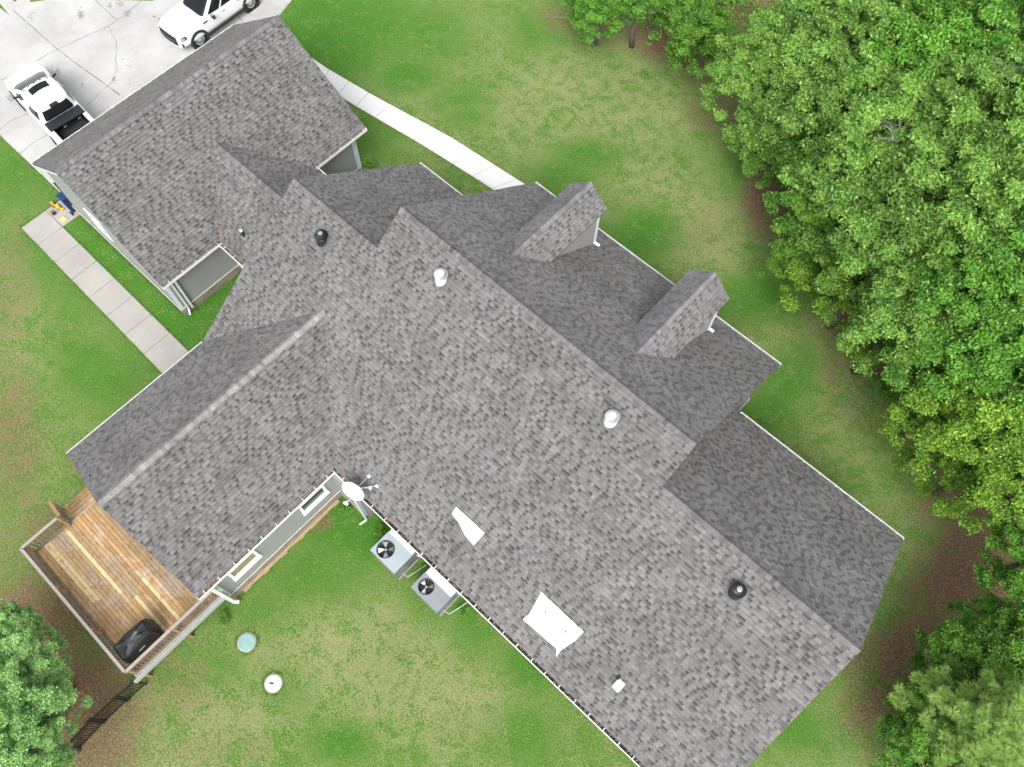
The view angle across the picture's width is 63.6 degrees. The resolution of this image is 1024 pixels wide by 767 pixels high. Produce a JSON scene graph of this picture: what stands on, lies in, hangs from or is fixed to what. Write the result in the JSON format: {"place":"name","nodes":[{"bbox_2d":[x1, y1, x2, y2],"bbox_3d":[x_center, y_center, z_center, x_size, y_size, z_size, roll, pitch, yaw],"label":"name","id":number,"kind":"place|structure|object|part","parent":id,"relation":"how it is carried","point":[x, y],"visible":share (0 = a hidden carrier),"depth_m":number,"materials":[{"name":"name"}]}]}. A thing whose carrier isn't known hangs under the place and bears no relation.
{"place":"outdoors","nodes":[
{"label":"outdoors","id":0,"kind":"place"},
{"bbox_2d":[22,201,188,372],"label":"garden path","id":1,"kind":"structure","parent":0,"point":[118,303],"depth_m":36.43,"materials":[{"name":"concrete"}]},
{"bbox_2d":[55,204,63,210],"bbox_3d":[-20.918,-8.134,38.123,0.450,0.200,0.227,40,72,16],"label":"toy","id":2,"kind":"object","parent":1,"relation":"on","point":[58,207],"visible":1,"depth_m":38.11,"materials":[{"name":"yellow plastic"}]},
{"bbox_2d":[56,191,75,215],"bbox_3d":[-20.232,-8.296,37.749,0.658,1.089,0.600,40,72,16],"label":"wheelie bin","id":3,"kind":"object","parent":1,"relation":"on","point":[63,199],"visible":0.53,"depth_m":37.32,"materials":[{"name":"blue plastic"}]},
{"bbox_2d":[0,0,291,191],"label":"driveway","id":4,"kind":"structure","parent":0,"point":[103,56],"depth_m":42.33,"materials":[{"name":"concrete"}]},
{"bbox_2d":[4,62,93,144],"bbox_3d":[-22.005,-13.262,39.525,2.760,2.132,6.370,-41,72,-17],"label":"pickup truck","id":5,"kind":"object","parent":4,"relation":"on","point":[49,103],"visible":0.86,"depth_m":38.73,"materials":[{"name":"white paint"}]},
{"bbox_3d":[-23.250,-13.541,38.962,1.271,0.506,0.133,37,71,15],"label":"side window","id":6,"kind":"part","parent":5,"relation":"part of","materials":[{"name":"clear glass"}]},
{"bbox_3d":[-22.404,-12.710,38.588,0.977,0.504,0.127,39,71,16],"label":"side window","id":7,"kind":"part","parent":5,"relation":"part of","materials":[{"name":"grey glass"}]},
{"bbox_3d":[-21.246,-12.789,38.616,1.490,0.551,0.183,-41,72,-17],"label":"rear window","id":8,"kind":"part","parent":5,"relation":"part of","materials":[{"name":"black glass"}]},
{"bbox_2d":[157,0,259,49],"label":"white suv","id":9,"kind":"object","parent":4,"relation":"on","point":[182,24],"visible":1,"depth_m":41.65,"materials":[{"name":"white paint"}]},
{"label":"side window","id":10,"kind":"part","parent":9,"relation":"part of","materials":[{"name":"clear glass"}]},
{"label":"side window","id":11,"kind":"part","parent":9,"relation":"part of","materials":[{"name":"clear glass"}]},
{"bbox_2d":[313,59,523,189],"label":"front path","id":12,"kind":"structure","parent":0,"point":[479,167],"depth_m":40.06,"materials":[{"name":"concrete"}]},
{"bbox_2d":[0,0,1023,766],"bbox_3d":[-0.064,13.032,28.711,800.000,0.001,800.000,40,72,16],"label":"lawn","id":13,"kind":"structure","parent":0,"point":[366,654],"depth_m":33.69,"materials":[{"name":"green plant"}]},
{"bbox_2d":[6,0,25,8],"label":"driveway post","id":14,"kind":"object","parent":13,"relation":"on","point":[13,3],"visible":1,"depth_m":43.66,"materials":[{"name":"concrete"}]},
{"bbox_2d":[0,598,68,664],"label":"broadleaf tree","id":15,"kind":"object","parent":13,"relation":"on","point":[14,630],"visible":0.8,"depth_m":27.38,"materials":[{"name":"green plant"}]},
{"bbox_2d":[0,634,76,725],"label":"broadleaf tree","id":16,"kind":"object","parent":13,"relation":"on","point":[43,664],"visible":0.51,"depth_m":26.67,"materials":[{"name":"green plant"}]},
{"bbox_2d":[0,708,81,766],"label":"broadleaf tree","id":17,"kind":"object","parent":13,"relation":"on","point":[43,754],"visible":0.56,"depth_m":25.93,"materials":[{"name":"green plant"}]},
{"bbox_2d":[0,665,92,766],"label":"broadleaf tree","id":18,"kind":"object","parent":13,"relation":"on","point":[19,712],"visible":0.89,"depth_m":25.48,"materials":[{"name":"green plant"}]},
{"bbox_2d":[59,720,104,756],"bbox_3d":[-14.823,12.198,28.354,0.059,1.280,1.412,36,70,15],"label":"fence panel","id":19,"kind":"object","parent":13,"relation":"on","point":[86,725],"visible":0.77,"depth_m":28.38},
{"bbox_2d":[89,697,128,721],"bbox_3d":[-14.020,11.355,28.738,0.056,1.280,0.956,41,72,17],"label":"fence panel","id":20,"kind":"object","parent":13,"relation":"on","point":[94,718],"visible":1,"depth_m":28.61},
{"bbox_2d":[19,487,228,682],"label":"timber deck","id":21,"kind":"structure","parent":13,"relation":"on","point":[82,507],"depth_m":29.87,"materials":[{"name":"brown wood"}]},
{"bbox_2d":[113,619,164,663],"bbox_3d":[-12.989,8.886,28.577,0.776,1.098,1.463,40,72,16],"label":"covered grill","id":22,"kind":"object","parent":21,"relation":"on","point":[134,643],"visible":0.99,"depth_m":28.24,"materials":[{"name":"black fabric"}]},
{"bbox_2d":[113,680,146,699],"bbox_3d":[-13.391,10.770,29.005,0.057,1.280,0.758,42,72,17],"label":"fence panel","id":23,"kind":"object","parent":13,"relation":"on","point":[125,688],"visible":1,"depth_m":28.90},
{"bbox_2d":[215,610,228,629],"bbox_3d":[-10.664,8.714,30.427,0.521,0.424,0.733,-15,67,-7],"label":"shrub","id":24,"kind":"object","parent":13,"relation":"on","point":[223,618],"visible":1,"depth_m":30.38,"materials":[{"name":"green plant"}]},
{"bbox_2d":[237,632,256,651],"bbox_3d":[-9.727,9.493,30.273,0.700,0.080,0.700,40,72,16],"label":"septic lid","id":25,"kind":"object","parent":13,"relation":"on","point":[246,642],"visible":1,"depth_m":30.24,"materials":[{"name":"teal plastic"}]},
{"bbox_2d":[1,0,521,696],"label":"grass edging","id":26,"kind":"object","parent":13,"relation":"on","point":[169,328],"depth_m":36.55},
{"bbox_2d":[264,674,282,692],"bbox_3d":[-8.579,10.786,29.683,0.660,0.091,0.660,40,72,16],"label":"septic lid","id":27,"kind":"object","parent":13,"relation":"on","point":[273,683],"visible":1,"depth_m":29.66,"materials":[{"name":"white plastic"}]},
{"bbox_2d":[337,503,354,515],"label":"weeds","id":28,"kind":"object","parent":13,"relation":"on","point":[343,509],"visible":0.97,"depth_m":32.09,"materials":[{"name":"green plant"}]},
{"bbox_2d":[360,153,375,170],"bbox_3d":[-6.726,-10.092,38.681,0.837,0.945,1.271,-16,67,-7],"label":"shrub","id":29,"kind":"object","parent":13,"relation":"on","point":[367,162],"visible":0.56,"depth_m":38.50,"materials":[{"name":"green plant"}]},
{"bbox_2d":[373,520,386,538],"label":"weeds","id":30,"kind":"object","parent":13,"relation":"on","point":[381,529],"visible":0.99,"depth_m":31.84,"materials":[{"name":"green plant"}]},
{"bbox_2d":[370,529,427,579],"bbox_3d":[-4.069,6.391,31.019,1.744,1.270,1.590,40,72,16],"label":"air conditioner","id":31,"kind":"object","parent":13,"relation":"on","point":[396,555],"visible":0.94,"depth_m":30.57,"materials":[{"name":"metal"}]},
{"bbox_2d":[419,558,429,567],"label":"weeds","id":32,"kind":"object","parent":13,"relation":"on","point":[422,561],"visible":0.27,"depth_m":31.28,"materials":[{"name":"green plant"}]},
{"bbox_2d":[411,567,467,616],"bbox_3d":[-2.509,7.664,30.527,1.804,1.120,1.540,40,72,16],"label":"air conditioner","id":33,"kind":"object","parent":13,"relation":"on","point":[435,592],"visible":0.92,"depth_m":30.09,"materials":[{"name":"metal"}]},
{"bbox_2d":[456,605,470,616],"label":"weeds","id":34,"kind":"object","parent":13,"relation":"on","point":[461,612],"visible":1,"depth_m":30.58,"materials":[{"name":"green plant"}]},
{"bbox_2d":[31,15,903,766],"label":"house","id":35,"kind":"structure","parent":13,"relation":"on","point":[545,391],"depth_m":27.95,"materials":[{"name":"grey"}]},
{"bbox_2d":[83,208,113,241],"bbox_3d":[-17.761,-6.791,35.473,1.120,1.420,0.050,40,72,16],"label":"window","id":36,"kind":"structure","parent":35,"relation":"in","point":[99,226],"depth_m":35.35,"materials":[{"name":"white glass"}]},
{"bbox_2d":[228,550,262,581],"bbox_3d":[-9.574,6.384,29.264,0.140,1.470,1.260,40,72,16],"label":"window","id":37,"kind":"structure","parent":35,"relation":"in","point":[253,557],"depth_m":29.71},
{"bbox_2d":[298,485,329,515],"bbox_3d":[-7.332,4.180,30.269,0.140,1.470,1.260,40,72,16],"label":"window","id":38,"kind":"structure","parent":35,"relation":"in","point":[322,492],"depth_m":30.71,"materials":[{"name":"white glass"}]},
{"bbox_2d":[342,474,378,505],"bbox_3d":[-5.325,3.683,28.665,1.358,0.739,0.794,-26,68,-12],"label":"satellite dish","id":39,"kind":"object","parent":35,"relation":"on","point":[351,490],"visible":1,"depth_m":28.61,"materials":[{"name":"white metal"}]},
{"bbox_2d":[452,507,483,544],"bbox_3d":[-1.559,4.781,27.602,1.310,0.358,0.494,40,72,16],"label":"repair sheet","id":40,"kind":"object","parent":35,"relation":"on","point":[473,532],"visible":1,"depth_m":27.56,"materials":[{"name":"white plastic"}]},
{"bbox_2d":[523,592,582,655],"bbox_3d":[1.242,7.813,26.576,1.810,0.783,1.084,40,72,16],"label":"repair sheet","id":41,"kind":"object","parent":35,"relation":"on","point":[553,624],"visible":1,"depth_m":26.54,"materials":[{"name":"white plastic"}]},
{"bbox_2d":[2,16,1008,764],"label":"fallen leaves","id":42,"kind":"object","parent":13,"relation":"on","point":[828,694],"visible":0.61,"depth_m":30.36,"materials":[{"name":"brown plant"}]},
{"bbox_2d":[543,3,586,19],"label":"dead branch","id":43,"kind":"object","parent":13,"relation":"on","point":[562,14],"visible":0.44,"depth_m":43.01,"materials":[{"name":"grey wood"}]},
{"bbox_2d":[559,0,635,50],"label":"broadleaf tree","id":44,"kind":"object","parent":13,"relation":"on","point":[586,8],"visible":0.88,"depth_m":39.59,"materials":[{"name":"green plant"}]},
{"bbox_2d":[603,0,669,48],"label":"broadleaf tree","id":45,"kind":"object","parent":13,"relation":"on","point":[661,20],"visible":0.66,"depth_m":39.43,"materials":[{"name":"green plant"}]},
{"bbox_2d":[641,69,653,78],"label":"weeds","id":46,"kind":"object","parent":13,"relation":"on","point":[646,73],"visible":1,"depth_m":41.49,"materials":[{"name":"green plant"}]},
{"bbox_2d":[633,0,742,74],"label":"broadleaf tree","id":47,"kind":"object","parent":13,"relation":"on","point":[682,15],"visible":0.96,"depth_m":38.01,"materials":[{"name":"green plant"}]},
{"bbox_2d":[677,17,738,71],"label":"broadleaf tree","id":48,"kind":"object","parent":13,"relation":"on","point":[701,42],"visible":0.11,"depth_m":39.56,"materials":[{"name":"green plant"}]},
{"bbox_2d":[692,21,804,145],"bbox_3d":[10.778,-12.567,36.871,4.898,6.566,5.011,-7,66,-3],"label":"broadleaf tree","id":49,"kind":"object","parent":13,"relation":"on","point":[735,75],"visible":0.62,"depth_m":35.02,"materials":[{"name":"green plant"}]},
{"bbox_2d":[739,125,804,208],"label":"broadleaf tree","id":50,"kind":"object","parent":13,"relation":"on","point":[767,152],"visible":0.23,"depth_m":35.87,"materials":[{"name":"green plant"}]},
{"bbox_2d":[720,83,824,188],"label":"broadleaf tree","id":51,"kind":"object","parent":13,"relation":"on","point":[750,118],"visible":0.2,"depth_m":35.92,"materials":[{"name":"green plant"}]},
{"bbox_2d":[714,0,863,98],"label":"broadleaf tree","id":52,"kind":"object","parent":13,"relation":"on","point":[777,27],"visible":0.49,"depth_m":33.94,"materials":[{"name":"green plant"}]},
{"bbox_2d":[753,201,859,301],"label":"broadleaf tree","id":53,"kind":"object","parent":13,"relation":"on","point":[792,248],"visible":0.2,"depth_m":33.45,"materials":[{"name":"green plant"}]},
{"bbox_2d":[761,126,861,258],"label":"broadleaf tree","id":54,"kind":"object","parent":13,"relation":"on","point":[797,202],"visible":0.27,"depth_m":32.63,"materials":[{"name":"green plant"}]},
{"bbox_2d":[620,0,1020,766],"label":"undergrowth","id":55,"kind":"object","parent":13,"relation":"on","point":[748,6],"visible":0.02,"depth_m":42.33,"materials":[{"name":"green plant"}]},
{"bbox_2d":[761,62,907,183],"bbox_3d":[13.218,-9.665,34.724,6.209,8.083,6.845,40,72,16],"label":"broadleaf tree","id":56,"kind":"object","parent":13,"relation":"on","point":[797,112],"visible":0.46,"depth_m":32.03,"materials":[{"name":"green plant"}]},
{"bbox_2d":[779,245,894,362],"bbox_3d":[14.023,-3.923,33.840,5.454,4.961,5.789,40,72,16],"label":"broadleaf tree","id":57,"kind":"object","parent":13,"relation":"on","point":[797,273],"visible":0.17,"depth_m":32.53,"materials":[{"name":"green plant"}]},
{"bbox_2d":[781,0,921,118],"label":"broadleaf tree","id":58,"kind":"object","parent":13,"relation":"on","point":[812,51],"visible":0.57,"depth_m":32.41,"materials":[{"name":"green plant"}]},
{"bbox_2d":[795,163,944,326],"bbox_3d":[14.525,-5.203,32.684,6.330,8.116,6.187,-6,66,-3],"label":"broadleaf tree","id":59,"kind":"object","parent":13,"relation":"on","point":[862,231],"visible":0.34,"depth_m":30.44,"materials":[{"name":"green plant"}]},
{"bbox_2d":[775,69,978,212],"bbox_3d":[15.116,-7.943,33.341,7.226,9.183,6.678,40,72,16],"label":"broadleaf tree","id":60,"kind":"object","parent":13,"relation":"on","point":[899,108],"visible":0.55,"depth_m":30.06,"materials":[{"name":"green plant"}]},
{"bbox_2d":[865,328,931,403],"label":"broadleaf tree","id":61,"kind":"object","parent":13,"relation":"on","point":[880,384],"visible":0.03,"depth_m":32.65,"materials":[{"name":"green plant"}]},
{"bbox_2d":[869,694,931,766],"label":"broadleaf tree","id":62,"kind":"object","parent":13,"relation":"on","point":[890,726],"visible":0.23,"depth_m":26.71,"materials":[{"name":"green plant"}]},
{"bbox_2d":[835,236,972,379],"bbox_3d":[14.257,-1.905,31.369,6.112,7.770,5.526,40,72,16],"label":"broadleaf tree","id":63,"kind":"object","parent":13,"relation":"on","point":[902,314],"visible":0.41,"depth_m":28.81,"materials":[{"name":"green plant"}]},
{"bbox_2d":[878,356,963,471],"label":"broadleaf tree","id":64,"kind":"object","parent":13,"relation":"on","point":[896,424],"visible":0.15,"depth_m":29.91,"materials":[{"name":"green plant"}]},
{"bbox_2d":[840,0,1008,102],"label":"broadleaf tree","id":65,"kind":"object","parent":13,"relation":"on","point":[927,36],"visible":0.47,"depth_m":31.19,"materials":[{"name":"green plant"}]},
{"bbox_2d":[883,629,981,723],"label":"broadleaf tree","id":66,"kind":"object","parent":13,"relation":"on","point":[916,656],"visible":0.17,"depth_m":27.04,"materials":[{"name":"green plant"}]},
{"bbox_2d":[886,712,993,766],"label":"broadleaf tree","id":67,"kind":"object","parent":13,"relation":"on","point":[914,726],"visible":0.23,"depth_m":25.45,"materials":[{"name":"green plant"}]},
{"bbox_2d":[861,125,1021,277],"bbox_3d":[15.630,-5.412,31.876,7.154,9.757,6.806,-29,69,-13],"label":"broadleaf tree","id":68,"kind":"object","parent":13,"relation":"on","point":[908,226],"visible":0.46,"depth_m":28.30,"materials":[{"name":"green plant"}]},
{"bbox_2d":[875,683,1023,766],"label":"pine tree","id":69,"kind":"object","parent":13,"relation":"on","point":[988,758],"visible":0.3,"depth_m":24.64,"materials":[{"name":"green plant"}]},
{"bbox_2d":[880,306,1021,429],"bbox_3d":[16.052,-0.291,30.667,5.649,7.732,6.178,40,72,16],"label":"broadleaf tree","id":70,"kind":"object","parent":13,"relation":"on","point":[955,367],"visible":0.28,"depth_m":28.02,"materials":[{"name":"green plant"}]},
{"bbox_2d":[886,367,1023,518],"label":"broadleaf tree","id":71,"kind":"object","parent":13,"relation":"on","point":[985,416],"visible":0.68,"depth_m":27.54,"materials":[{"name":"green plant"}]},
{"bbox_2d":[887,649,1023,766],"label":"pine tree","id":72,"kind":"object","parent":13,"relation":"on","point":[998,711],"visible":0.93,"depth_m":24.76,"materials":[{"name":"green plant"}]},
{"bbox_2d":[892,212,1023,354],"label":"broadleaf tree","id":73,"kind":"object","parent":13,"relation":"on","point":[981,282],"visible":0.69,"depth_m":27.03,"materials":[{"name":"green plant"}]},
{"bbox_2d":[900,39,1023,168],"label":"broadleaf tree","id":74,"kind":"object","parent":13,"relation":"on","point":[983,78],"visible":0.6,"depth_m":29.57,"materials":[{"name":"green plant"}]},
{"bbox_2d":[914,442,1013,520],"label":"broadleaf tree","id":75,"kind":"object","parent":13,"relation":"on","point":[950,466],"visible":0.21,"depth_m":29.52,"materials":[{"name":"green plant"}]},
{"bbox_2d":[908,0,1023,116],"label":"broadleaf tree","id":76,"kind":"object","parent":13,"relation":"on","point":[1001,17],"visible":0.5,"depth_m":30.58,"materials":[{"name":"green plant"}]},
{"bbox_2d":[913,117,1023,256],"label":"broadleaf tree","id":77,"kind":"object","parent":13,"relation":"on","point":[997,211],"visible":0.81,"depth_m":27.21,"materials":[{"name":"green plant"}]},
{"bbox_2d":[914,606,1023,700],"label":"broadleaf tree","id":78,"kind":"object","parent":13,"relation":"on","point":[996,645],"visible":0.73,"depth_m":26.05,"materials":[{"name":"green plant"}]},
{"bbox_2d":[930,594,1012,668],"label":"broadleaf tree","id":79,"kind":"object","parent":13,"relation":"on","point":[968,618],"visible":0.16,"depth_m":27.62,"materials":[{"name":"green plant"}]},
{"bbox_2d":[929,301,1023,469],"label":"broadleaf tree","id":80,"kind":"object","parent":13,"relation":"on","point":[1004,358],"visible":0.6,"depth_m":26.92,"materials":[{"name":"green plant"}]},
{"bbox_2d":[932,422,1023,539],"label":"broadleaf tree","id":81,"kind":"object","parent":13,"relation":"on","point":[1000,483],"visible":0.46,"depth_m":27.46,"materials":[{"name":"green plant"}]},
{"bbox_2d":[968,236,1023,350],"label":"broadleaf tree","id":82,"kind":"object","parent":13,"relation":"on","point":[998,322],"visible":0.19,"depth_m":26.82,"materials":[{"name":"green plant"}]},
{"bbox_2d":[973,561,1023,614],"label":"broadleaf tree","id":83,"kind":"object","parent":13,"relation":"on","point":[984,576],"visible":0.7,"depth_m":27.40,"materials":[{"name":"green plant"}]},
{"bbox_2d":[978,516,1023,592],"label":"broadleaf tree","id":84,"kind":"object","parent":13,"relation":"on","point":[1015,540],"visible":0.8,"depth_m":28.10,"materials":[{"name":"green plant"}]}
]}

